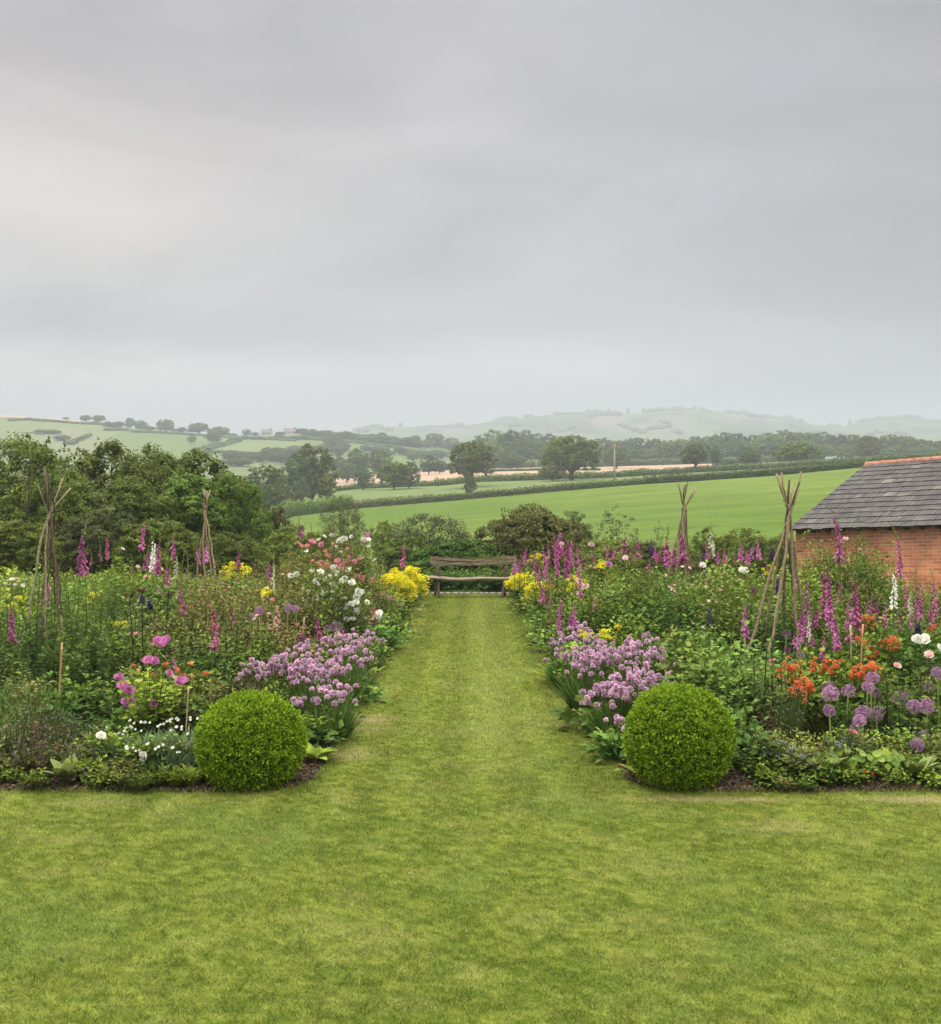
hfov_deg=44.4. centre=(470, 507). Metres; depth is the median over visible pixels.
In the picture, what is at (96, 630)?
lily clump
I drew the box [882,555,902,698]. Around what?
foxglove
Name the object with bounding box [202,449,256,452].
hedge
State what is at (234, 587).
rose bush
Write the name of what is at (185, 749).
dianthus
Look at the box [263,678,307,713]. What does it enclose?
leafy plant
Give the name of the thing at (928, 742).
leaved plant
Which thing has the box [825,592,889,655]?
leaved plant
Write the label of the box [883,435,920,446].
tree
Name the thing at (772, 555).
lupin
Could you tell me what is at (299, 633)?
leaved plant
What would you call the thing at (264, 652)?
rose bush
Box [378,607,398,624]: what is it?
leafy plant
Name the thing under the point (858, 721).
allium
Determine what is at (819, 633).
leafy plant
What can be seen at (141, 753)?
peony
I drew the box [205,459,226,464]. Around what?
tree
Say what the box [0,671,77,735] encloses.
rush clump
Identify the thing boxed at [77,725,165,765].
dianthus
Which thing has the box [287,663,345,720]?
chive clump
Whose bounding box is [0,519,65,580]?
tree
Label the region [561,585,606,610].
rose bush
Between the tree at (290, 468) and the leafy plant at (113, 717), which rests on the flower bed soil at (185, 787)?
the leafy plant at (113, 717)
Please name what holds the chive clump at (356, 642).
on the flower bed soil at (185, 787)
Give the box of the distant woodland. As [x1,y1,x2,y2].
[352,405,923,435]
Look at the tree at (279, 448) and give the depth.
702.86 m
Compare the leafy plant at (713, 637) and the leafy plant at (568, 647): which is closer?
the leafy plant at (713, 637)
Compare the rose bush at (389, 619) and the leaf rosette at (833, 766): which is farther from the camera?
the rose bush at (389, 619)
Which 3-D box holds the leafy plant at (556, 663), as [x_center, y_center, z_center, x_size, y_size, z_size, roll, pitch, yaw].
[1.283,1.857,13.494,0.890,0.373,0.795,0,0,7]
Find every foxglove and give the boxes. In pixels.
[7,590,26,709]
[43,567,53,632]
[49,560,61,658]
[62,519,87,690]
[80,545,90,642]
[89,550,95,590]
[95,536,102,586]
[105,529,110,583]
[138,516,146,627]
[144,539,150,634]
[148,523,155,622]
[150,605,160,680]
[153,522,164,609]
[162,534,172,608]
[162,653,187,726]
[164,554,173,630]
[166,525,175,607]
[173,550,178,613]
[174,539,188,656]
[179,574,201,682]
[184,551,192,655]
[194,583,211,679]
[195,542,200,588]
[203,590,219,683]
[205,542,210,577]
[213,542,218,577]
[230,604,239,652]
[236,544,241,591]
[238,572,246,659]
[249,545,261,585]
[250,591,258,647]
[263,586,282,682]
[266,555,274,603]
[270,553,274,622]
[295,510,300,558]
[299,521,306,540]
[304,609,322,675]
[347,524,356,599]
[399,534,414,610]
[505,548,518,607]
[508,557,527,613]
[514,545,532,610]
[524,545,535,613]
[525,552,536,616]
[528,578,549,636]
[531,558,544,619]
[536,577,552,647]
[537,537,550,614]
[538,572,553,639]
[539,540,549,584]
[540,549,550,623]
[543,594,558,654]
[545,533,563,623]
[547,561,557,615]
[549,526,557,612]
[550,580,563,658]
[552,547,559,612]
[557,520,565,596]
[558,597,576,654]
[563,529,571,604]
[563,553,568,633]
[566,608,574,650]
[568,543,574,574]
[573,540,579,562]
[576,548,581,576]
[576,568,583,606]
[580,533,586,591]
[584,535,589,582]
[590,544,595,583]
[592,585,598,635]
[601,569,609,612]
[603,537,609,572]
[611,544,615,573]
[622,533,627,554]
[629,539,634,567]
[635,534,641,579]
[652,546,659,582]
[655,543,663,580]
[662,525,671,592]
[671,539,677,586]
[678,522,688,587]
[684,542,691,579]
[697,540,701,594]
[705,537,709,562]
[705,566,716,623]
[708,516,715,589]
[714,554,723,596]
[715,548,720,564]
[722,542,726,563]
[733,540,737,583]
[737,540,745,586]
[741,593,751,661]
[744,542,749,599]
[749,541,756,579]
[754,535,764,582]
[784,587,795,654]
[784,629,798,687]
[797,591,809,658]
[799,562,814,665]
[803,604,811,669]
[806,578,819,659]
[808,606,814,676]
[812,555,827,663]
[813,539,833,687]
[814,600,826,649]
[819,626,825,683]
[820,498,844,677]
[825,570,833,656]
[825,593,840,681]
[829,609,839,680]
[835,574,848,657]
[842,591,855,665]
[843,608,853,670]
[849,560,860,655]
[853,579,865,655]
[859,578,869,631]
[866,585,874,633]
[871,588,879,638]
[878,594,887,647]
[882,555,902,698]
[888,520,907,679]
[889,591,897,626]
[897,597,915,685]
[901,576,909,654]
[903,610,915,692]
[905,579,914,685]
[909,568,919,622]
[914,559,921,623]
[916,585,925,672]
[925,577,930,630]
[925,597,934,679]
[926,568,939,661]
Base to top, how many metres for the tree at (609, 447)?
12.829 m
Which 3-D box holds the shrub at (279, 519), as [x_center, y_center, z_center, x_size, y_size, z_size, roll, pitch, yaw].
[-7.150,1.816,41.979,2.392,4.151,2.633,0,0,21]
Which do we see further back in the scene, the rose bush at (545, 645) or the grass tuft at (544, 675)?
the rose bush at (545, 645)
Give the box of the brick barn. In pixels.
[789,456,940,606]
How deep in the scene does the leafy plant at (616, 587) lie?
18.03 m
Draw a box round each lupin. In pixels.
[138,595,144,610]
[146,599,153,626]
[649,539,653,586]
[701,552,705,577]
[707,609,713,633]
[769,547,773,559]
[775,576,781,644]
[914,622,921,668]
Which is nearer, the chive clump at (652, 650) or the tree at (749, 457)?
the chive clump at (652, 650)
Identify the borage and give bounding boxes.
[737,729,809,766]
[758,731,817,776]
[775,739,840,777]
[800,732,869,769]
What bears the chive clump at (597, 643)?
on the flower bed soil at (738, 782)
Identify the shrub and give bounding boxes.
[245,502,304,586]
[251,525,317,583]
[274,530,354,579]
[317,495,372,575]
[368,520,397,568]
[372,535,429,577]
[375,513,477,587]
[398,559,460,588]
[406,537,505,587]
[458,552,549,589]
[473,503,595,582]
[541,510,602,571]
[559,539,647,583]
[616,541,681,582]
[651,520,663,574]
[674,525,732,579]
[706,527,766,582]
[748,533,795,584]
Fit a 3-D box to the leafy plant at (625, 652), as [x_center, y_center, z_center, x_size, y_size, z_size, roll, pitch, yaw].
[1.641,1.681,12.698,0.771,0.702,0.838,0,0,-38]
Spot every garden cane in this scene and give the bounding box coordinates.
[57,643,62,717]
[185,687,188,736]
[850,625,851,663]
[859,624,863,682]
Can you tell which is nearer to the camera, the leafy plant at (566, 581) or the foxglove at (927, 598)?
the foxglove at (927, 598)
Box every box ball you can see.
[190,688,308,791]
[621,682,738,791]
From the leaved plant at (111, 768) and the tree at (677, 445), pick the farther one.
the tree at (677, 445)
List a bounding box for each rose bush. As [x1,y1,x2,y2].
[0,577,40,610]
[102,621,176,683]
[114,635,196,736]
[120,637,190,688]
[121,547,170,600]
[137,571,200,620]
[140,607,198,670]
[146,557,207,637]
[150,572,247,671]
[151,601,231,672]
[163,617,251,698]
[166,576,265,649]
[170,588,210,658]
[175,589,247,628]
[187,566,237,591]
[187,569,256,603]
[190,575,245,647]
[191,582,274,678]
[215,566,279,629]
[222,570,299,662]
[226,562,257,599]
[232,612,301,687]
[241,579,323,653]
[241,611,294,661]
[245,623,311,690]
[246,553,321,612]
[250,620,317,686]
[251,573,284,587]
[257,544,317,604]
[259,647,299,694]
[261,650,340,689]
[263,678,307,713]
[269,543,331,637]
[270,563,343,637]
[278,534,339,583]
[287,562,381,644]
[289,642,350,680]
[294,529,376,609]
[296,541,361,632]
[303,567,375,653]
[304,521,386,595]
[307,612,362,661]
[318,522,372,612]
[338,590,374,631]
[339,537,390,607]
[346,606,384,633]
[364,612,409,632]
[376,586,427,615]
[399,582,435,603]
[523,567,570,615]
[526,598,566,617]
[538,639,593,656]
[546,542,592,636]
[548,573,627,644]
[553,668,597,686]
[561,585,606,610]
[562,553,622,617]
[566,610,626,644]
[573,542,676,616]
[592,565,649,631]
[598,536,660,595]
[600,713,626,732]
[602,567,672,634]
[638,568,674,595]
[641,630,695,662]
[647,591,696,637]
[654,569,738,646]
[654,572,721,623]
[660,562,758,634]
[671,594,736,653]
[673,619,735,659]
[676,566,728,604]
[689,580,749,652]
[691,568,743,589]
[713,593,790,671]
[747,571,787,611]
[748,653,812,696]
[760,569,801,594]
[792,557,874,617]
[802,539,877,650]
[809,537,892,591]
[817,518,892,601]
[824,538,904,633]
[831,539,910,612]
[833,551,886,635]
[842,561,911,617]
[868,559,911,613]
[887,584,929,628]
[906,597,940,633]
[907,581,940,622]
[921,595,940,624]
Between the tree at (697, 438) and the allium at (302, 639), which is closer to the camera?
the allium at (302, 639)
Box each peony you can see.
[70,731,139,760]
[109,736,169,777]
[872,633,940,731]
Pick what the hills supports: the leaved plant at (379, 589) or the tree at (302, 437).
the tree at (302, 437)
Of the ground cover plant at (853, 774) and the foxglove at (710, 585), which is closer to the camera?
the ground cover plant at (853, 774)
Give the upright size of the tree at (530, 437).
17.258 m
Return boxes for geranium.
[63,754,100,777]
[75,751,128,778]
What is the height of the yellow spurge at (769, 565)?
1.184 m
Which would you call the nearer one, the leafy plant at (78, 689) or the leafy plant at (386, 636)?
the leafy plant at (78, 689)
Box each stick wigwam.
[11,467,70,688]
[193,489,216,595]
[664,482,695,588]
[743,471,806,668]
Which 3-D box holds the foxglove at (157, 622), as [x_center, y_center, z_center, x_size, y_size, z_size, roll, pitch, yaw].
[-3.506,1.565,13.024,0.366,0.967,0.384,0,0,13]
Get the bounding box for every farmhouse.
[261,428,272,435]
[283,427,296,434]
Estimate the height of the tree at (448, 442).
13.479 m
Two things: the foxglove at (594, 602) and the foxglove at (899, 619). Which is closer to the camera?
the foxglove at (899, 619)
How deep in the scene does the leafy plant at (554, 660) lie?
13.62 m
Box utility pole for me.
[610,444,618,480]
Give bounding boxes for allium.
[254,606,263,638]
[284,604,291,645]
[292,605,299,657]
[296,634,305,643]
[325,625,330,660]
[330,621,341,648]
[749,587,756,646]
[782,630,791,659]
[784,646,791,678]
[796,638,803,664]
[797,651,804,665]
[821,685,839,745]
[822,681,833,729]
[822,704,834,746]
[841,684,854,725]
[852,714,866,731]
[855,705,871,740]
[861,682,874,740]
[865,671,879,735]
[868,706,883,747]
[870,688,880,722]
[891,690,910,706]
[906,700,922,737]
[910,737,924,760]
[918,729,927,738]
[920,698,935,739]
[923,681,934,725]
[930,666,940,727]
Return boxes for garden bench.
[428,556,515,597]
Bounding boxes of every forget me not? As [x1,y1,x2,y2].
[0,712,49,756]
[0,726,26,765]
[0,737,56,769]
[4,703,62,753]
[18,737,79,772]
[26,711,81,755]
[41,740,97,766]
[58,714,101,748]
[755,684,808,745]
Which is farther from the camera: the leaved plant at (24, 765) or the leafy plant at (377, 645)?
the leafy plant at (377, 645)
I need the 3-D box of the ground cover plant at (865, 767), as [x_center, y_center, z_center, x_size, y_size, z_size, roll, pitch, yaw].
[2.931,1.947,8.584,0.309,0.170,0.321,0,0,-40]
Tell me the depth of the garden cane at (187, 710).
9.60 m
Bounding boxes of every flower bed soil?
[0,606,410,792]
[538,595,940,791]
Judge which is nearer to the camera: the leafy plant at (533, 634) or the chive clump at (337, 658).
the chive clump at (337, 658)
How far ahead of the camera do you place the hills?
240.65 m
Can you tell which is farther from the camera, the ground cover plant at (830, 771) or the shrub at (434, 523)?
the shrub at (434, 523)
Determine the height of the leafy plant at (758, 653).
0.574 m
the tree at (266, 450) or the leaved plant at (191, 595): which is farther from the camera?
the tree at (266, 450)
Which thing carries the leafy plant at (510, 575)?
on the hills
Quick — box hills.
[0,410,940,594]
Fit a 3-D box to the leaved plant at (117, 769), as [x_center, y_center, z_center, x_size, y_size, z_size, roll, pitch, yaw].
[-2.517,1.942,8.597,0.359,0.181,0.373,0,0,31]
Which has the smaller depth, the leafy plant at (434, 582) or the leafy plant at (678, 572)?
the leafy plant at (678, 572)
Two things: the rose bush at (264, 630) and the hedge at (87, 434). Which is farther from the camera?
the hedge at (87, 434)
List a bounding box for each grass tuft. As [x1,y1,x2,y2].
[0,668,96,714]
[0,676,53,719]
[0,701,38,739]
[91,766,134,784]
[115,765,164,781]
[124,773,155,789]
[138,763,178,784]
[151,765,198,785]
[166,763,211,784]
[528,662,571,682]
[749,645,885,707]
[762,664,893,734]
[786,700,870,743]
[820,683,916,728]
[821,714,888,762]
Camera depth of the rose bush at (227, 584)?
17.92 m
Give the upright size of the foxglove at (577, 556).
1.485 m
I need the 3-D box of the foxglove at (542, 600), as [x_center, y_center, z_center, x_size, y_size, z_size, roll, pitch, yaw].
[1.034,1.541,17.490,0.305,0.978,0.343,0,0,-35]
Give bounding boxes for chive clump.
[231,657,290,692]
[254,654,313,707]
[256,647,329,707]
[271,638,341,694]
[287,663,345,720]
[290,685,349,745]
[304,656,360,712]
[310,679,371,738]
[315,631,358,670]
[317,646,375,703]
[331,628,377,670]
[334,644,376,695]
[345,629,387,669]
[537,646,572,688]
[547,629,585,671]
[548,650,599,710]
[557,647,616,716]
[567,620,599,658]
[569,634,615,683]
[578,641,650,713]
[579,681,636,741]
[580,672,644,730]
[585,635,653,700]
[594,714,628,759]
[602,667,658,716]
[615,632,666,691]
[627,661,675,707]
[641,660,677,672]
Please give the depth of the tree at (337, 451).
688.58 m
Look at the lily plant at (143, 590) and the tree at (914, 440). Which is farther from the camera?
the tree at (914, 440)
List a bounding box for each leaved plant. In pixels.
[0,663,51,707]
[0,675,61,727]
[0,725,38,751]
[0,744,38,772]
[0,752,55,773]
[33,725,141,762]
[95,663,158,711]
[97,755,138,779]
[105,769,142,788]
[114,754,153,773]
[118,737,195,765]
[120,598,165,656]
[162,575,211,626]
[167,685,206,731]
[171,583,228,665]
[180,675,241,717]
[193,595,260,685]
[206,659,254,702]
[236,587,309,619]
[261,611,327,663]
[279,581,338,653]
[318,595,367,647]
[324,676,368,697]
[343,549,400,618]
[344,650,379,673]
[732,722,777,760]
[744,705,803,743]
[747,674,786,719]
[769,724,823,749]
[771,773,797,789]
[809,612,862,668]
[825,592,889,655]
[881,734,940,763]
[925,604,940,657]
[925,739,940,769]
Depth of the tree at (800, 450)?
313.39 m
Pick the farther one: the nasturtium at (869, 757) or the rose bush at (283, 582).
the rose bush at (283, 582)
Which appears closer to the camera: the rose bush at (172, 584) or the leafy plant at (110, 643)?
the leafy plant at (110, 643)
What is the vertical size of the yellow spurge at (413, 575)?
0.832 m
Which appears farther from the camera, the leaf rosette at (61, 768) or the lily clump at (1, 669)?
the lily clump at (1, 669)
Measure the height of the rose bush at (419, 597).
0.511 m
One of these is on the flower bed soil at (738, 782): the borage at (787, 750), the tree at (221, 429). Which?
the borage at (787, 750)
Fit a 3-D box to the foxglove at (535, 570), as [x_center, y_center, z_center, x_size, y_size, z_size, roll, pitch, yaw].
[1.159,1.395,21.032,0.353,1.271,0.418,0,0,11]
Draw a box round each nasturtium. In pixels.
[786,753,838,778]
[843,746,894,777]
[858,749,904,772]
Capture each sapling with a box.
[17,434,37,573]
[38,435,55,571]
[53,440,72,579]
[92,436,105,493]
[137,443,160,501]
[501,507,508,529]
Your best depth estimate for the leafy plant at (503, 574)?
28.08 m
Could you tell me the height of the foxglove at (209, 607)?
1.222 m
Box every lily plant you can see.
[71,620,80,679]
[123,591,140,690]
[135,587,147,677]
[161,591,176,676]
[219,621,231,695]
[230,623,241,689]
[738,659,745,714]
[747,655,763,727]
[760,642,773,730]
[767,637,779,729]
[880,677,896,738]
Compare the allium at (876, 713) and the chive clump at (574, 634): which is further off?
the chive clump at (574, 634)
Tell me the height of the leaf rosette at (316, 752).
0.121 m
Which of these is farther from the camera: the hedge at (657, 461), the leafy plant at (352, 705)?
the hedge at (657, 461)
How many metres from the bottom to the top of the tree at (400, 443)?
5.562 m
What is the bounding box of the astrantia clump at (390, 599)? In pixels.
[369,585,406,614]
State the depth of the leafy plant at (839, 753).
8.59 m
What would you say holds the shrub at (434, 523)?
on the hills
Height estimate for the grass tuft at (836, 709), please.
0.650 m
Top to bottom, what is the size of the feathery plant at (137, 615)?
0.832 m
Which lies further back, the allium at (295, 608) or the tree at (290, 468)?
the tree at (290, 468)
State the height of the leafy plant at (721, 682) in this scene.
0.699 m
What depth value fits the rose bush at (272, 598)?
14.13 m
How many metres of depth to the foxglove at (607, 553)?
20.97 m
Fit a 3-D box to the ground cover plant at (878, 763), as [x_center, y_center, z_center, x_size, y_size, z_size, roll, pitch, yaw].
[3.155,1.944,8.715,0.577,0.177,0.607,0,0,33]
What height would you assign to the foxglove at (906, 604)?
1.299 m
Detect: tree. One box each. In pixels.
[0,431,99,583]
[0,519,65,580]
[8,473,97,580]
[32,429,61,432]
[39,480,115,582]
[53,435,70,440]
[54,508,147,578]
[59,437,168,577]
[80,415,90,420]
[91,415,105,421]
[92,473,181,576]
[102,421,112,426]
[106,442,212,503]
[108,422,120,426]
[108,518,204,577]
[124,418,133,427]
[125,422,132,427]
[133,420,147,426]
[140,425,151,429]
[145,448,258,584]
[148,472,231,586]
[156,419,174,428]
[163,426,172,430]
[177,427,187,431]
[182,531,269,580]
[185,473,275,578]
[186,435,196,442]
[188,423,209,432]
[203,431,221,442]
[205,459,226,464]
[210,426,229,433]
[220,450,239,459]
[227,457,252,465]
[233,475,269,521]
[240,451,261,459]
[240,463,294,506]
[242,429,251,435]
[252,452,270,461]
[259,447,274,454]
[263,480,295,509]
[267,453,277,461]
[273,447,285,450]
[273,449,299,462]
[279,454,318,504]
[284,443,340,501]
[289,445,299,451]
[293,476,311,502]
[294,428,308,435]
[298,436,306,439]
[300,430,308,435]
[307,432,321,436]
[313,473,337,498]
[314,430,326,436]
[318,443,328,449]
[323,435,342,445]
[330,456,345,470]
[331,447,344,456]
[334,462,356,482]
[340,442,351,448]
[342,448,367,478]
[352,468,374,489]
[353,435,364,439]
[358,436,371,440]
[359,444,368,450]
[364,450,393,474]
[364,451,380,464]
[368,445,382,451]
[371,439,385,442]
[373,447,390,452]
[375,460,413,489]
[379,435,393,443]
[382,440,397,443]
[393,447,407,454]
[397,437,415,445]
[398,439,408,445]
[398,461,420,488]
[404,450,422,461]
[406,441,424,446]
[411,440,430,447]
[418,454,438,474]
[423,450,438,457]
[424,433,444,447]
[424,440,436,447]
[431,461,448,473]
[433,450,445,457]
[439,450,449,458]
[442,437,460,450]
[447,440,498,485]
[454,441,480,462]
[462,474,477,492]
[471,435,489,446]
[475,441,503,461]
[484,430,503,442]
[492,451,519,467]
[493,441,521,455]
[496,429,531,454]
[507,454,527,467]
[512,439,534,462]
[517,430,535,460]
[525,433,545,461]
[527,442,546,460]
[532,433,560,449]
[538,446,559,459]
[538,464,566,480]
[540,434,603,479]
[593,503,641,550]
[595,438,621,450]
[597,451,616,460]
[601,447,631,468]
[605,440,625,450]
[616,437,633,449]
[625,437,652,450]
[643,438,667,450]
[656,440,685,458]
[667,439,694,447]
[673,450,693,457]
[678,443,710,467]
[689,436,699,443]
[691,436,721,448]
[697,446,726,457]
[709,445,723,465]
[711,432,733,445]
[716,442,734,456]
[722,440,756,457]
[728,433,750,442]
[737,448,761,463]
[740,435,761,444]
[750,436,766,444]
[755,432,786,445]
[756,442,781,456]
[771,440,799,455]
[772,441,823,461]
[773,429,804,443]
[785,432,811,441]
[803,440,817,454]
[804,432,824,442]
[808,431,836,458]
[811,444,838,459]
[823,434,851,456]
[829,444,849,456]
[835,434,859,445]
[846,445,884,456]
[852,435,884,456]
[875,448,899,456]
[878,434,901,448]
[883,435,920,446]
[897,437,927,446]
[907,446,940,453]
[921,440,940,448]
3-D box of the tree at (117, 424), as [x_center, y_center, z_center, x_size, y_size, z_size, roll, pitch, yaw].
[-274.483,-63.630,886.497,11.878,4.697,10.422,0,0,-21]
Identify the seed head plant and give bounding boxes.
[28,735,70,760]
[51,771,75,785]
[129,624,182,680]
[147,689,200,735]
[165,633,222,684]
[210,584,260,660]
[226,676,272,692]
[327,661,382,682]
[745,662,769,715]
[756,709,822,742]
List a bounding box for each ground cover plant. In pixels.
[0,727,80,759]
[0,764,27,781]
[18,767,54,787]
[26,742,90,773]
[60,739,138,761]
[72,758,111,781]
[75,726,135,747]
[83,767,116,786]
[87,750,143,769]
[88,774,109,788]
[138,728,195,763]
[730,747,773,771]
[735,742,821,774]
[741,760,769,775]
[789,731,845,749]
[793,775,818,789]
[797,758,842,786]
[803,770,840,784]
[820,746,886,769]
[824,724,887,757]
[835,766,873,785]
[848,749,916,774]
[851,757,885,782]
[853,729,910,752]
[866,751,930,770]
[873,746,940,776]
[879,768,913,785]
[881,756,920,777]
[917,768,940,787]
[920,727,940,755]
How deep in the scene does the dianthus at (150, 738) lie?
8.97 m
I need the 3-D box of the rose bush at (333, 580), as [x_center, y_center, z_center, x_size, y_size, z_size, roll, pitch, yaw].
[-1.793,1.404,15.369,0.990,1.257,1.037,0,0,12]
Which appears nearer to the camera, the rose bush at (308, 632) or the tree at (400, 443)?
the rose bush at (308, 632)
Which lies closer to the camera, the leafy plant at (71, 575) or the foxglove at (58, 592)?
the foxglove at (58, 592)
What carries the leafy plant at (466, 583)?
on the hills
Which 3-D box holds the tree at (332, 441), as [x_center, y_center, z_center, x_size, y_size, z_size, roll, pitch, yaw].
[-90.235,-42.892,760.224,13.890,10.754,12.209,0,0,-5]
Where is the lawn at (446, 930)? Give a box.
[0,594,940,1023]
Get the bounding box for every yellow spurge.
[0,568,53,648]
[76,578,120,628]
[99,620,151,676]
[210,561,252,604]
[249,586,283,643]
[368,573,418,603]
[383,565,431,600]
[503,571,534,606]
[519,572,565,615]
[521,553,549,598]
[553,575,596,634]
[557,629,597,679]
[587,559,616,602]
[588,624,640,669]
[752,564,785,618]
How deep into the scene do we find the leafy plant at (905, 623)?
13.74 m
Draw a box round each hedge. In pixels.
[8,417,101,424]
[64,433,91,444]
[103,428,129,430]
[130,429,298,439]
[192,439,240,451]
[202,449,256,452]
[229,436,296,440]
[265,493,355,518]
[306,436,377,442]
[334,480,433,491]
[343,440,449,457]
[353,477,645,507]
[421,453,816,471]
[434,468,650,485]
[485,468,600,471]
[643,454,940,483]
[649,451,940,474]
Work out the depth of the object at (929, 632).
12.51 m
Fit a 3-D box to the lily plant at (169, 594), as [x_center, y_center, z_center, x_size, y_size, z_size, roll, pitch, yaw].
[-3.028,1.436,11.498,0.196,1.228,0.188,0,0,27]
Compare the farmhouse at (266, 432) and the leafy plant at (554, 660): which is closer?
the leafy plant at (554, 660)
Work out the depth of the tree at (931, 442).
562.18 m
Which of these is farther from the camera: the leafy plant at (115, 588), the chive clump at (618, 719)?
the leafy plant at (115, 588)
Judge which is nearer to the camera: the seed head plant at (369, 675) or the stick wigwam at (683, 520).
the seed head plant at (369, 675)
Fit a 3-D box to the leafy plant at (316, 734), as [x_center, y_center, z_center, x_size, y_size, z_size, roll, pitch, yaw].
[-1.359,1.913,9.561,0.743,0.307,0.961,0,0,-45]
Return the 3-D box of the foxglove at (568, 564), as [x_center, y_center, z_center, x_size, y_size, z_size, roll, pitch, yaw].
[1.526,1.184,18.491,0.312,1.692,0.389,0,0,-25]
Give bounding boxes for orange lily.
[130,661,230,723]
[757,656,831,725]
[760,666,845,743]
[786,647,873,720]
[819,649,909,728]
[830,631,882,690]
[833,613,898,664]
[844,624,926,705]
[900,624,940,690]
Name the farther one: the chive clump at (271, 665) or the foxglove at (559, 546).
the foxglove at (559, 546)
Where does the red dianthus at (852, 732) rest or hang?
on the flower bed soil at (738, 782)
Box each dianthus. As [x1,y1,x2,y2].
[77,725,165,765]
[92,719,175,759]
[107,742,186,777]
[111,719,195,759]
[128,742,195,775]
[131,721,195,768]
[144,716,198,763]
[830,725,875,756]
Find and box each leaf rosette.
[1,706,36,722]
[40,753,92,778]
[302,742,337,759]
[364,666,384,679]
[613,764,633,771]
[788,752,847,773]
[835,754,868,777]
[882,747,915,766]
[895,755,939,777]
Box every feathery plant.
[0,611,32,672]
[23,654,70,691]
[32,586,92,622]
[36,571,81,588]
[62,566,130,646]
[71,579,124,650]
[97,561,149,659]
[124,604,175,631]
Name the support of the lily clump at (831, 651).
on the flower bed soil at (738, 782)
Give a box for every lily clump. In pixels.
[0,606,55,682]
[0,622,47,698]
[0,629,37,682]
[0,634,24,693]
[0,682,34,726]
[1,596,33,694]
[5,629,50,703]
[18,571,52,688]
[21,635,54,689]
[24,702,62,745]
[40,625,64,689]
[43,578,77,698]
[44,632,89,710]
[50,607,109,666]
[59,601,112,661]
[59,644,109,700]
[61,584,82,668]
[70,622,110,709]
[75,591,105,700]
[88,606,120,668]
[91,612,131,691]
[100,616,154,680]
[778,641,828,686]
[809,629,853,662]
[825,620,883,675]
[831,699,871,742]
[846,645,866,712]
[853,616,918,692]
[861,699,905,746]
[878,690,934,743]
[899,667,940,719]
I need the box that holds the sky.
[0,0,940,434]
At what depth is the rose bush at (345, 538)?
21.30 m
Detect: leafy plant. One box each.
[0,564,62,630]
[0,566,30,593]
[0,573,49,591]
[0,589,6,638]
[0,595,41,654]
[1,609,59,673]
[5,572,66,588]
[8,604,58,646]
[13,586,73,629]
[19,568,42,588]
[21,685,92,736]
[32,665,108,727]
[33,580,96,616]
[34,606,88,652]
[35,596,107,655]
[36,648,101,702]
[41,580,83,605]
[48,659,124,728]
[48,706,145,739]
[52,714,146,746]
[56,569,133,629]
[57,570,103,593]
[58,599,155,699]
[61,568,90,582]
[74,653,137,712]
[81,563,132,595]
[94,552,161,638]
[94,558,151,587]
[95,669,176,722]
[100,573,162,638]
[112,597,195,640]
[113,710,181,740]
[114,575,204,664]
[121,566,187,592]
[128,606,194,685]
[131,647,216,709]
[133,666,202,728]
[168,690,219,735]
[169,578,215,618]
[174,647,240,704]
[191,574,232,604]
[191,639,288,698]
[221,568,270,586]
[229,575,282,616]
[241,591,315,655]
[265,655,337,702]
[270,682,308,726]
[295,615,361,673]
[297,704,342,724]
[302,704,365,730]
[302,715,345,745]
[304,719,348,752]
[330,676,387,704]
[343,616,417,648]
[343,636,394,667]
[345,661,381,682]
[353,636,390,657]
[355,628,401,648]
[356,649,393,669]
[366,613,412,637]
[372,597,424,624]
[375,627,400,643]
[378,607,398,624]
[385,600,407,624]
[424,572,446,591]
[425,568,456,589]
[429,569,468,591]
[440,567,473,590]
[450,568,481,591]
[459,575,486,590]
[472,572,493,591]
[477,575,501,590]
[482,567,511,590]
[489,569,521,590]
[502,563,530,591]
[513,588,528,604]
[519,618,574,650]
[520,604,567,635]
[527,631,575,660]
[528,599,545,621]
[528,603,557,627]
[535,611,557,628]
[537,567,595,611]
[546,657,598,669]
[548,651,570,669]
[549,572,592,611]
[550,690,615,742]
[552,640,580,657]
[554,665,592,686]
[562,605,603,639]
[567,568,652,650]
[579,727,631,765]
[587,658,672,682]
[588,576,639,601]
[588,618,633,658]
[588,700,612,723]
[594,628,641,673]
[600,608,673,663]
[602,649,662,681]
[603,592,666,641]
[611,598,687,676]
[612,630,684,675]
[615,681,640,710]
[621,584,701,660]
[628,566,674,587]
[628,567,713,645]
[632,624,744,692]
[637,628,714,683]
[639,566,691,596]
[645,624,737,666]
[647,596,693,631]
[652,655,755,725]
[656,569,701,589]
[656,613,729,665]
[670,647,729,685]
[673,671,719,695]
[678,617,759,676]
[682,643,770,711]
[684,556,754,608]
[684,565,747,637]
[692,660,798,726]
[704,592,757,655]
[706,572,755,594]
[708,666,768,700]
[714,561,791,643]
[715,662,775,732]
[717,642,770,676]
[723,699,777,752]
[724,583,792,658]
[727,723,804,770]
[728,704,776,749]
[733,660,786,697]
[737,638,809,682]
[743,562,807,646]
[748,766,796,792]
[749,613,817,663]
[759,565,841,654]
[763,645,843,674]
[765,596,834,655]
[770,746,842,776]
[772,567,862,659]
[778,576,839,658]
[785,530,852,613]
[825,606,904,664]
[833,582,925,634]
[854,662,904,705]
[854,675,918,736]
[867,608,940,683]
[871,608,940,643]
[871,723,940,762]
[873,634,940,694]
[881,595,940,660]
[884,676,940,730]
[898,681,940,747]
[902,614,940,654]
[905,597,940,629]
[909,642,940,702]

